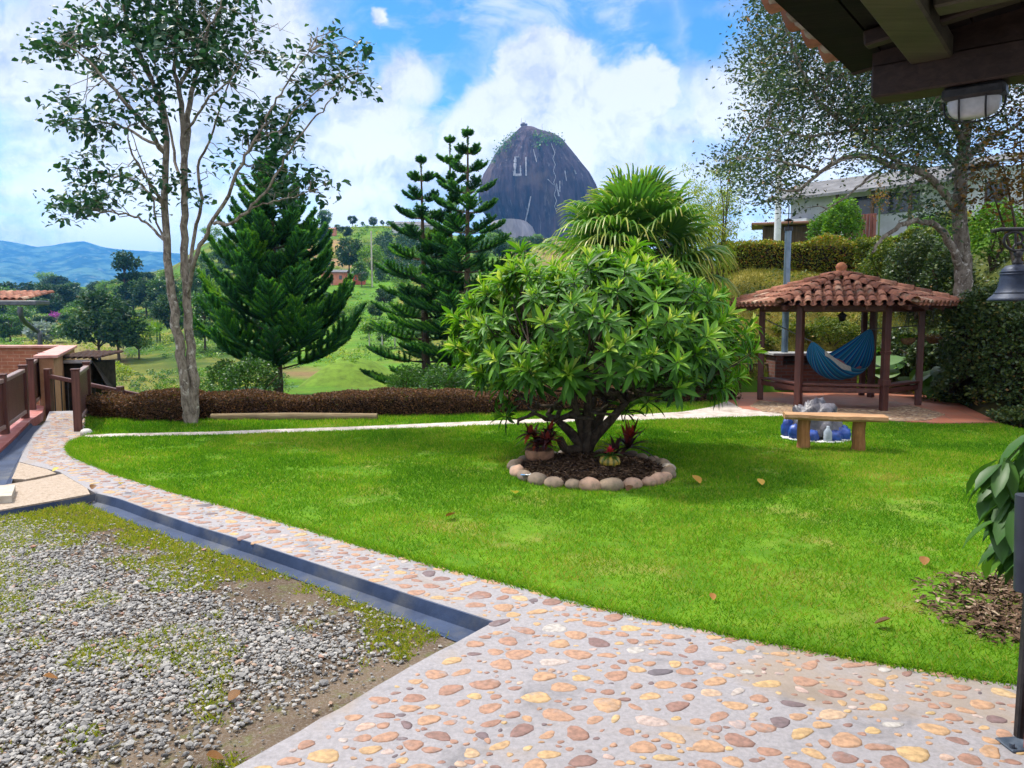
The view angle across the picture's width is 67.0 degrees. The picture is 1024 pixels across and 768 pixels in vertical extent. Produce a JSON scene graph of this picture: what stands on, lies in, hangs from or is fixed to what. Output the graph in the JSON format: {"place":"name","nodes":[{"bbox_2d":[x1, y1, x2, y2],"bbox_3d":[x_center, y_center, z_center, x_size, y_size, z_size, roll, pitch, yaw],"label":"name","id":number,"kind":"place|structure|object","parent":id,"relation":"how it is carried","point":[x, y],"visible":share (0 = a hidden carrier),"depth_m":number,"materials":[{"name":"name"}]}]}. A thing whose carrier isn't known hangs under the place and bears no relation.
{"place":"outdoors","nodes":[
{"label":"outdoors","id":0,"kind":"place"},
{"bbox_2d":[0,290,53,344],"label":"house","id":1,"kind":"structure","parent":0,"point":[15,295],"depth_m":24.27,"materials":[{"name":"metal"}]},
{"bbox_2d":[0,462,89,510],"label":"apron","id":2,"kind":"object","parent":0,"point":[34,485],"visible":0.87,"depth_m":7.62,"materials":[{"name":"beige concrete"}]},
{"bbox_2d":[0,485,15,502],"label":"concrete lid","id":3,"kind":"object","parent":2,"relation":"on","point":[7,493],"visible":1,"depth_m":7.16,"materials":[{"name":"grey concrete"}]},
{"bbox_2d":[0,240,188,286],"bbox_3d":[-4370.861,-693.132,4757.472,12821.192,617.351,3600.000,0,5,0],"label":"mountains","id":4,"kind":"structure","parent":0,"point":[83,263],"depth_m":4598.90,"materials":[{"name":"blue"}]},
{"bbox_2d":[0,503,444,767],"bbox_3d":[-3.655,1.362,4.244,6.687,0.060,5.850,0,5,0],"label":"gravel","id":5,"kind":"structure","parent":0,"point":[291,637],"depth_m":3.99,"materials":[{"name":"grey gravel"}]},
{"bbox_2d":[0,504,455,767],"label":"yard","id":6,"kind":"structure","parent":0,"point":[278,729],"depth_m":3.70,"materials":[{"name":"soil"}]},
{"bbox_2d":[0,494,94,516],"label":"channel","id":7,"kind":"object","parent":6,"relation":"on","point":[88,499],"visible":0.48,"depth_m":7.06,"materials":[{"name":"blue paint"}]},
{"bbox_2d":[0,501,448,767],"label":"weeds","id":8,"kind":"object","parent":6,"relation":"on","point":[102,520],"visible":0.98,"depth_m":5.08,"materials":[{"name":"green plant"}]},
{"bbox_2d":[0,220,1023,641],"bbox_3d":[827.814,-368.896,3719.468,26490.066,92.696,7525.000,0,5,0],"label":"terrain","id":9,"kind":"structure","parent":0,"point":[338,374],"depth_m":57.90,"materials":[{"name":"green plant"}]},
{"bbox_2d":[0,314,28,340],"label":"broadleaf tree","id":10,"kind":"object","parent":9,"relation":"on","point":[17,327],"visible":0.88,"depth_m":151.07,"materials":[{"name":"green plant"}]},
{"bbox_2d":[0,364,29,434],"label":"board fence","id":11,"kind":"object","parent":9,"relation":"on","point":[14,399],"visible":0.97,"depth_m":11.62,"materials":[{"name":"brown wood"}]},
{"bbox_2d":[0,281,37,306],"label":"broadleaf tree","id":12,"kind":"object","parent":9,"relation":"on","point":[26,285],"visible":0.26,"depth_m":298.67,"materials":[{"name":"green plant"}]},
{"bbox_2d":[0,405,44,452],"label":"kerb","id":13,"kind":"structure","parent":9,"relation":"on","point":[18,427],"depth_m":11.92,"materials":[{"name":"red paint"}]},
{"bbox_2d":[25,352,44,409],"bbox_3d":[-9.010,-0.023,14.674,0.130,1.064,2.164,-3,6,-26],"label":"board fence","id":14,"kind":"object","parent":9,"relation":"on","point":[33,381],"visible":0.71,"depth_m":13.74,"materials":[{"name":"brown wood"}]},
{"bbox_2d":[0,345,76,420],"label":"parapet wall","id":15,"kind":"structure","parent":9,"relation":"on","point":[12,357],"depth_m":17.19,"materials":[{"name":"red brick"}]},
{"bbox_2d":[21,319,65,342],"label":"agave","id":16,"kind":"object","parent":9,"relation":"on","point":[44,327],"visible":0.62,"depth_m":139.10,"materials":[{"name":"plant"}]},
{"bbox_2d":[27,283,78,313],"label":"broadleaf tree","id":17,"kind":"object","parent":9,"relation":"on","point":[65,293],"visible":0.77,"depth_m":219.88,"materials":[{"name":"green plant"}]},
{"bbox_2d":[70,361,91,431],"bbox_3d":[-6.925,0.192,12.472,0.130,1.024,2.473,-2,6,-25],"label":"board fence","id":18,"kind":"object","parent":9,"relation":"on","point":[81,382],"visible":0.88,"depth_m":11.40,"materials":[{"name":"brown wood"}]},
{"bbox_2d":[43,368,138,417],"bbox_3d":[-7.652,0.358,14.335,1.809,1.314,0.198,-1,5,-13],"label":"stair railing","id":19,"kind":"object","parent":9,"relation":"on","point":[50,378],"visible":0.36,"depth_m":14.14,"materials":[{"name":"brown wood"}]},
{"bbox_2d":[63,350,123,410],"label":"shed","id":20,"kind":"structure","parent":9,"relation":"on","point":[103,372],"depth_m":16.82,"materials":[{"name":"tile"}]},
{"bbox_2d":[55,290,135,359],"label":"broadleaf tree","id":21,"kind":"object","parent":9,"relation":"on","point":[76,329],"visible":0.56,"depth_m":94.71,"materials":[{"name":"green plant"}]},
{"bbox_2d":[84,296,150,361],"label":"broadleaf tree","id":22,"kind":"object","parent":9,"relation":"on","point":[107,324],"visible":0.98,"depth_m":93.76,"materials":[{"name":"green plant"}]},
{"bbox_2d":[110,249,147,310],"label":"tall broadleaf","id":23,"kind":"object","parent":9,"relation":"on","point":[123,260],"visible":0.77,"depth_m":200.01,"materials":[{"name":"green plant"}]},
{"bbox_2d":[120,316,160,358],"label":"broadleaf tree","id":24,"kind":"object","parent":9,"relation":"on","point":[140,344],"visible":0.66,"depth_m":97.16,"materials":[{"name":"green plant"}]},
{"bbox_2d":[125,277,158,316],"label":"broadleaf tree","id":25,"kind":"object","parent":9,"relation":"on","point":[137,291],"visible":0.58,"depth_m":195.01,"materials":[{"name":"green plant"}]},
{"bbox_2d":[145,277,166,296],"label":"broadleaf tree","id":26,"kind":"object","parent":9,"relation":"on","point":[159,284],"visible":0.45,"depth_m":193.63,"materials":[{"name":"green plant"}]},
{"bbox_2d":[151,292,183,339],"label":"broadleaf tree","id":27,"kind":"object","parent":9,"relation":"on","point":[161,307],"visible":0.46,"depth_m":121.54,"materials":[{"name":"green plant"}]},
{"bbox_2d":[179,290,216,349],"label":"broadleaf tree","id":28,"kind":"object","parent":9,"relation":"on","point":[203,317],"visible":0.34,"depth_m":98.00,"materials":[{"name":"green plant"}]},
{"bbox_2d":[204,358,243,390],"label":"shrub","id":29,"kind":"object","parent":9,"relation":"on","point":[213,379],"visible":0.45,"depth_m":24.86,"materials":[{"name":"green plant"}]},
{"bbox_2d":[23,248,447,392],"bbox_3d":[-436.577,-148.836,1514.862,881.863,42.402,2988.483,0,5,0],"label":"undergrowth","id":30,"kind":"object","parent":9,"relation":"on","point":[140,379],"visible":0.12,"depth_m":71.84,"materials":[{"name":"green plant"}]},
{"bbox_2d":[218,353,282,393],"bbox_3d":[-7.539,-0.105,22.107,1.873,1.588,1.479,0,5,0],"label":"shrub","id":31,"kind":"object","parent":9,"relation":"on","point":[259,369],"visible":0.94,"depth_m":21.82,"materials":[{"name":"green plant"}]},
{"bbox_2d":[179,150,366,392],"bbox_3d":[-8.006,-3.481,25.681,5.893,8.456,5.404,0,5,0],"label":"norfolk pine","id":32,"kind":"object","parent":9,"relation":"on","point":[272,299],"visible":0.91,"depth_m":24.63,"materials":[{"name":"green plant"}]},
{"bbox_2d":[0,224,548,390],"bbox_3d":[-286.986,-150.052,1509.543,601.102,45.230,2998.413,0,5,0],"label":"undergrowth","id":33,"kind":"object","parent":9,"relation":"on","point":[319,361],"visible":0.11,"depth_m":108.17,"materials":[{"name":"green plant"}]},
{"bbox_2d":[321,270,348,284],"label":"house","id":34,"kind":"structure","parent":9,"relation":"on","point":[339,276],"depth_m":173.52,"materials":[{"name":"brick"}]},
{"bbox_2d":[335,237,365,274],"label":"broadleaf tree","id":35,"kind":"object","parent":9,"relation":"on","point":[346,258],"visible":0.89,"depth_m":195.68,"materials":[{"name":"green plant"}]},
{"bbox_2d":[351,260,369,286],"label":"broadleaf tree","id":36,"kind":"object","parent":9,"relation":"on","point":[358,268],"visible":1,"depth_m":169.72,"materials":[{"name":"green plant"}]},
{"bbox_2d":[356,244,385,270],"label":"broadleaf tree","id":37,"kind":"object","parent":9,"relation":"on","point":[366,252],"visible":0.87,"depth_m":187.49,"materials":[{"name":"green plant"}]},
{"bbox_2d":[383,362,428,394],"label":"shrub","id":38,"kind":"object","parent":9,"relation":"on","point":[403,378],"visible":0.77,"depth_m":19.43,"materials":[{"name":"green plant"}]},
{"bbox_2d":[368,223,447,281],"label":"woods","id":39,"kind":"object","parent":9,"relation":"on","point":[384,241],"visible":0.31,"depth_m":237.12,"materials":[{"name":"green plant"}]},
{"bbox_2d":[359,154,485,388],"bbox_3d":[-2.841,-3.257,24.448,4.264,7.857,4.270,0,5,0],"label":"norfolk pine","id":40,"kind":"object","parent":9,"relation":"on","point":[405,310],"visible":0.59,"depth_m":23.79,"materials":[{"name":"green plant"}]},
{"bbox_2d":[418,363,470,389],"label":"shrub","id":41,"kind":"object","parent":9,"relation":"on","point":[442,372],"visible":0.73,"depth_m":18.38,"materials":[{"name":"green plant"}]},
{"bbox_2d":[397,134,492,389],"bbox_3d":[-2.075,-3.700,24.965,3.434,8.564,3.916,0,5,0],"label":"norfolk pine","id":42,"kind":"object","parent":9,"relation":"on","point":[452,198],"visible":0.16,"depth_m":24.45,"materials":[{"name":"green plant"}]},
{"bbox_2d":[387,126,519,389],"bbox_3d":[-1.299,-3.585,23.465,4.655,8.298,4.669,-5,7,-44],"label":"norfolk pine","id":43,"kind":"object","parent":9,"relation":"on","point":[463,247],"visible":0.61,"depth_m":22.82,"materials":[{"name":"green plant"}]},
{"bbox_2d":[478,126,599,240],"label":"great rock","id":44,"kind":"object","parent":9,"relation":"on","point":[540,175],"visible":0.7,"depth_m":857.61,"materials":[{"name":"stone"}]},
{"bbox_2d":[526,163,745,394],"bbox_3d":[2.655,-2.226,16.707,4.721,5.115,4.601,0,5,0],"label":"fan palm","id":45,"kind":"object","parent":9,"relation":"on","point":[642,207],"visible":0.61,"depth_m":15.70,"materials":[{"name":"green plant"}]},
{"bbox_2d":[675,154,768,288],"bbox_3d":[5.397,-3.996,20.683,2.763,4.288,4.335,0,5,0],"label":"feathery tree","id":46,"kind":"object","parent":9,"relation":"on","point":[722,235],"visible":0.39,"depth_m":20.52,"materials":[{"name":"green plant"}]},
{"bbox_2d":[774,152,782,240],"bbox_3d":[9.488,-6.116,27.569,0.260,4.200,0.260,0,5,0],"label":"utility pole","id":47,"kind":"object","parent":9,"relation":"on","point":[777,229],"visible":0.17,"depth_m":27.51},
{"bbox_2d":[751,221,817,242],"bbox_3d":[11.738,-6.026,32.898,3.000,1.530,2.000,2,5,17],"label":"lean to","id":48,"kind":"object","parent":9,"relation":"on","point":[800,228],"visible":0.34,"depth_m":32.34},
{"bbox_2d":[715,232,858,272],"bbox_3d":[8.470,-3.941,23.650,4.420,1.295,1.234,2,5,19],"label":"slope hedge","id":49,"kind":"object","parent":9,"relation":"on","point":[830,253],"visible":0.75,"depth_m":23.16,"materials":[{"name":"green plant"}]},
{"bbox_2d":[724,267,907,387],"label":"grass","id":50,"kind":"structure","parent":9,"relation":"on","point":[753,271],"depth_m":19.89,"materials":[{"name":"green plant"}]},
{"bbox_2d":[804,212,834,244],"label":"shrub","id":51,"kind":"object","parent":9,"relation":"on","point":[816,224],"visible":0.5,"depth_m":27.15,"materials":[{"name":"green plant"}]},
{"bbox_2d":[805,316,860,345],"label":"shrub","id":52,"kind":"object","parent":9,"relation":"on","point":[852,331],"visible":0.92,"depth_m":18.40,"materials":[{"name":"green plant"}]},
{"bbox_2d":[819,196,866,245],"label":"shrub","id":53,"kind":"object","parent":9,"relation":"on","point":[843,213],"visible":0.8,"depth_m":26.28,"materials":[{"name":"green plant"}]},
{"bbox_2d":[692,0,1023,395],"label":"lichen tree","id":54,"kind":"object","parent":9,"relation":"on","point":[916,127],"visible":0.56,"depth_m":13.56,"materials":[{"name":"green plant"}]},
{"bbox_2d":[840,213,876,239],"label":"red gate","id":55,"kind":"structure","parent":9,"relation":"on","point":[870,227],"depth_m":28.69,"materials":[{"name":"brown wood"}]},
{"bbox_2d":[721,234,1004,403],"bbox_3d":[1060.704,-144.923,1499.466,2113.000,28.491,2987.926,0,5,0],"label":"undergrowth","id":56,"kind":"object","parent":9,"relation":"on","point":[936,393],"visible":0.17,"depth_m":19.02,"materials":[{"name":"green plant"}]},
{"bbox_2d":[856,240,905,282],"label":"shrub","id":57,"kind":"object","parent":9,"relation":"on","point":[871,265],"visible":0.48,"depth_m":20.13,"materials":[{"name":"green plant"}]},
{"bbox_2d":[851,226,936,275],"bbox_3d":[10.977,-3.691,21.976,1.724,1.515,2.077,-5,7,-43],"label":"slope hedge","id":58,"kind":"object","parent":9,"relation":"on","point":[862,244],"visible":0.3,"depth_m":21.88,"materials":[{"name":"green plant"}]},
{"bbox_2d":[765,151,1023,237],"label":"hill house","id":59,"kind":"structure","parent":9,"relation":"on","point":[834,189],"depth_m":39.47,"materials":[{"name":"metal"}]},
{"bbox_2d":[877,326,934,376],"bbox_3d":[8.955,-0.694,17.588,1.228,1.272,1.258,0,5,0],"label":"shrub","id":60,"kind":"object","parent":9,"relation":"on","point":[896,344],"visible":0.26,"depth_m":17.43,"materials":[{"name":"green plant"}]},
{"bbox_2d":[879,226,952,319],"bbox_3d":[10.161,-2.728,19.344,1.748,2.378,1.651,3,6,30],"label":"shrub","id":61,"kind":"object","parent":9,"relation":"on","point":[909,251],"visible":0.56,"depth_m":19.05,"materials":[{"name":"green plant"}]},
{"bbox_2d":[902,366,947,398],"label":"taro plant","id":62,"kind":"object","parent":9,"relation":"on","point":[929,376],"visible":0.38,"depth_m":15.34,"materials":[{"name":"green plant"}]},
{"bbox_2d":[899,329,951,373],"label":"shrub","id":63,"kind":"object","parent":9,"relation":"on","point":[930,350],"visible":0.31,"depth_m":16.23,"materials":[{"name":"green plant"}]},
{"bbox_2d":[853,219,1023,406],"bbox_3d":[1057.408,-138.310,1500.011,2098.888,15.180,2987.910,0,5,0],"label":"undergrowth","id":64,"kind":"object","parent":9,"relation":"on","point":[974,392],"visible":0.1,"depth_m":15.55,"materials":[{"name":"green plant"}]},
{"bbox_2d":[915,236,976,320],"bbox_3d":[10.388,-2.501,18.434,1.411,2.195,1.286,0,5,0],"label":"shrub","id":65,"kind":"object","parent":9,"relation":"on","point":[937,256],"visible":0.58,"depth_m":18.24,"materials":[{"name":"green plant"}]},
{"bbox_2d":[933,281,1023,404],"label":"ivy bank","id":66,"kind":"structure","parent":9,"relation":"on","point":[985,339],"depth_m":13.40,"materials":[{"name":"green plant"}]},
{"bbox_2d":[946,83,1023,263],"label":"copper tree","id":67,"kind":"object","parent":9,"relation":"on","point":[1020,155],"visible":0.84,"depth_m":13.95,"materials":[{"name":"brown plant"}]},
{"bbox_2d":[968,197,1023,270],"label":"shrub","id":68,"kind":"object","parent":9,"relation":"on","point":[977,237],"visible":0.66,"depth_m":19.09,"materials":[{"name":"green plant"}]},
{"bbox_2d":[985,404,1023,427],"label":"shrub","id":69,"kind":"object","parent":9,"relation":"on","point":[1013,413],"visible":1,"depth_m":12.18,"materials":[{"name":"green plant"}]},
{"bbox_2d":[0,0,1023,259],"label":"sky","id":70,"kind":"structure","parent":0,"point":[622,81],"materials":[{"name":"blue"}]},
{"bbox_2d":[19,411,1023,767],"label":"path","id":71,"kind":"structure","parent":0,"point":[525,679],"depth_m":3.46,"materials":[{"name":"grey stone"}]},
{"bbox_2d":[0,423,41,484],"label":"channel","id":72,"kind":"object","parent":71,"relation":"on","point":[11,454],"visible":0.76,"depth_m":9.79,"materials":[{"name":"blue paint"}]},
{"bbox_2d":[82,493,491,641],"bbox_3d":[-2.110,1.237,5.785,5.038,0.088,0.264,4,7,39],"label":"channel","id":73,"kind":"object","parent":71,"relation":"on","point":[458,625],"visible":0.82,"depth_m":5.26,"materials":[{"name":"blue paint"}]},
{"bbox_2d":[995,493,1023,752],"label":"gate post","id":74,"kind":"object","parent":71,"relation":"on","point":[1014,743],"visible":1,"depth_m":3.03,"materials":[{"name":"black metal"}]},
{"bbox_2d":[761,0,1023,104],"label":"porch roof","id":75,"kind":"structure","parent":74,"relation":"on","point":[904,50],"depth_m":2.90,"materials":[{"name":"wood"}]},
{"bbox_2d":[941,79,1008,124],"bbox_3d":[1.803,-1.089,3.015,0.217,0.137,0.120,4,6,38],"label":"bulkhead lamp","id":76,"kind":"object","parent":75,"relation":"attached to","point":[974,101],"visible":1,"depth_m":2.98,"materials":[{"name":"white glass"}]},
{"bbox_2d":[63,400,1023,689],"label":"lawn","id":77,"kind":"structure","parent":0,"point":[613,583],"depth_m":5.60,"materials":[{"name":"plant"}]},
{"bbox_2d":[84,387,215,422],"bbox_3d":[-6.067,0.318,12.884,2.294,0.581,1.001,2,5,23],"label":"hedge","id":78,"kind":"object","parent":77,"relation":"on","point":[162,404],"visible":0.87,"depth_m":12.50,"materials":[{"name":"brown plant"}]},
{"bbox_2d":[11,0,382,422],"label":"tall tree","id":79,"kind":"object","parent":77,"relation":"on","point":[157,32],"visible":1,"depth_m":11.35,"materials":[{"name":"green plant"}]},
{"bbox_2d":[210,413,377,420],"bbox_3d":[-3.528,0.533,12.548,2.674,0.140,0.142,0,5,-1],"label":"log","id":80,"kind":"object","parent":77,"relation":"on","point":[274,416],"visible":0.76,"depth_m":12.49,"materials":[{"name":"grey wood"}]},
{"bbox_2d":[199,385,620,418],"bbox_3d":[-1.613,0.292,13.498,7.300,0.519,1.140,-1,5,-10],"label":"hedge","id":81,"kind":"object","parent":77,"relation":"on","point":[403,401],"visible":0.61,"depth_m":13.01,"materials":[{"name":"brown plant"}]},
{"bbox_2d":[85,401,782,436],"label":"walkway","id":82,"kind":"structure","parent":77,"relation":"on","point":[728,408],"depth_m":12.47,"materials":[{"name":"concrete"}]},
{"bbox_2d":[579,477,600,490],"bbox_3d":[0.762,0.995,7.542,0.202,0.170,0.215,-4,7,-40],"label":"ring stone","id":83,"kind":"object","parent":77,"relation":"on","point":[589,483],"visible":0.65,"depth_m":7.48,"materials":[{"name":"grey stone"}]},
{"bbox_2d":[521,450,665,483],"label":"mulch","id":84,"kind":"object","parent":77,"relation":"on","point":[580,456],"visible":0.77,"depth_m":8.16,"materials":[{"name":"brown plant"}]},
{"bbox_2d":[515,419,563,462],"bbox_3d":[0.311,0.618,8.614,0.611,0.494,0.659,0,5,0],"label":"croton","id":85,"kind":"object","parent":84,"relation":"on","point":[543,439],"visible":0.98,"depth_m":8.56,"materials":[{"name":"plant"}]},
{"bbox_2d":[437,234,768,453],"bbox_3d":[1.108,-0.393,9.000,4.041,2.752,3.788,0,5,0],"label":"garden tree","id":86,"kind":"object","parent":84,"relation":"on","point":[573,334],"visible":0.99,"depth_m":8.22,"materials":[{"name":"green plant"}]},
{"bbox_2d":[595,445,623,466],"bbox_3d":[1.022,0.770,8.190,0.333,0.265,0.339,0,5,0],"label":"bromeliad","id":87,"kind":"object","parent":84,"relation":"on","point":[609,458],"visible":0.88,"depth_m":8.15,"materials":[{"name":"plant"}]},
{"bbox_2d":[595,418,656,459],"bbox_3d":[1.338,0.631,8.821,0.762,0.531,0.688,-5,7,-44],"label":"bromeliad","id":88,"kind":"object","parent":84,"relation":"on","point":[628,439],"visible":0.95,"depth_m":8.82,"materials":[{"name":"red plant"}]},
{"bbox_2d":[600,478,623,490],"bbox_3d":[0.961,0.997,7.545,0.256,0.172,0.197,0,5,0],"label":"ring stone","id":89,"kind":"object","parent":77,"relation":"on","point":[613,484],"visible":0.69,"depth_m":7.47,"materials":[{"name":"grey stone"}]},
{"bbox_2d":[781,397,850,440],"bbox_3d":[4.216,0.499,10.652,0.918,0.635,0.671,0,5,0],"label":"bundle","id":90,"kind":"object","parent":77,"relation":"on","point":[840,431],"visible":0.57,"depth_m":10.51,"materials":[{"name":"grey plastic"}]},
{"bbox_2d":[783,411,888,450],"bbox_3d":[4.068,0.608,9.784,1.200,0.468,0.349,1,5,14],"label":"bench","id":91,"kind":"object","parent":77,"relation":"on","point":[858,420],"visible":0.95,"depth_m":9.68,"materials":[{"name":"brown wood"}]},
{"bbox_2d":[903,568,1022,649],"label":"leaf litter","id":92,"kind":"object","parent":77,"relation":"on","point":[989,608],"visible":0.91,"depth_m":4.47,"materials":[{"name":"brown plant"}]},
{"bbox_2d":[962,435,1023,584],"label":"leafy shrub","id":93,"kind":"object","parent":77,"relation":"on","point":[1000,484],"visible":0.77,"depth_m":3.69,"materials":[{"name":"green plant"}]},
{"bbox_2d":[766,395,910,409],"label":"floor","id":94,"kind":"structure","parent":0,"point":[848,402],"depth_m":15.10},
{"bbox_2d":[726,262,963,410],"bbox_3d":[6.330,-0.994,14.971,4.083,2.703,4.249,0,5,0],"label":"gazebo","id":95,"kind":"object","parent":94,"relation":"on","point":[846,291],"visible":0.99,"depth_m":14.02,"materials":[{"name":"red wood"}]},
{"bbox_2d":[765,319,917,379],"bbox_3d":[6.343,-0.682,15.091,2.663,1.202,1.388,0,5,0],"label":"hammock","id":96,"kind":"object","parent":95,"relation":"hanging from","point":[854,353],"visible":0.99,"depth_m":15.01,"materials":[{"name":"fabric"}]},
{"bbox_2d":[897,312,917,344],"bbox_3d":[7.473,-1.091,14.567,0.400,0.710,0.393,2,6,26],"label":"hanging basket","id":97,"kind":"object","parent":95,"relation":"hanging from","point":[907,339],"visible":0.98,"depth_m":14.50,"materials":[{"name":"green metal"}]},
{"bbox_2d":[728,391,998,423],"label":"terrace","id":98,"kind":"structure","parent":0,"point":[958,413],"depth_m":14.84,"materials":[{"name":"tile"}]},
{"bbox_2d":[657,372,742,401],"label":"hedge","id":99,"kind":"object","parent":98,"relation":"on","point":[700,398],"visible":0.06,"depth_m":15.28,"materials":[{"name":"green plant"}]},
{"bbox_2d":[764,206,856,391],"bbox_3d":[6.720,-1.892,17.250,1.950,4.090,0.740,0,5,0],"label":"barbecue","id":100,"kind":"object","parent":98,"relation":"on","point":[781,364],"visible":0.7,"depth_m":17.10,"materials":[{"name":"grey metal"}]},
{"bbox_2d":[750,401,945,421],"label":"paving","id":101,"kind":"structure","parent":98,"relation":"on","point":[903,413],"depth_m":13.56,"materials":[{"name":"beige stone"}]},
{"bbox_2d":[858,312,867,394],"bbox_3d":[7.405,-0.712,16.301,0.100,1.950,0.100,0,5,0],"label":"pole","id":102,"kind":"object","parent":98,"relation":"on","point":[864,319],"visible":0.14,"depth_m":16.27,"materials":[{"name":"brown wood"}]},
{"bbox_2d":[875,355,925,385],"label":"taro plant","id":103,"kind":"object","parent":98,"relation":"on","point":[894,372],"visible":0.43,"depth_m":16.78,"materials":[{"name":"green plant"}]},
{"bbox_2d":[990,227,1023,251],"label":"bell bracket","id":104,"kind":"object","parent":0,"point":[1011,230],"visible":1,"depth_m":3.70,"materials":[{"name":"black metal"}]},
{"bbox_2d":[987,242,1023,302],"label":"bell","id":105,"kind":"object","parent":104,"relation":"hanging from","point":[1010,287],"visible":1,"depth_m":3.68,"materials":[{"name":"grey metal"}]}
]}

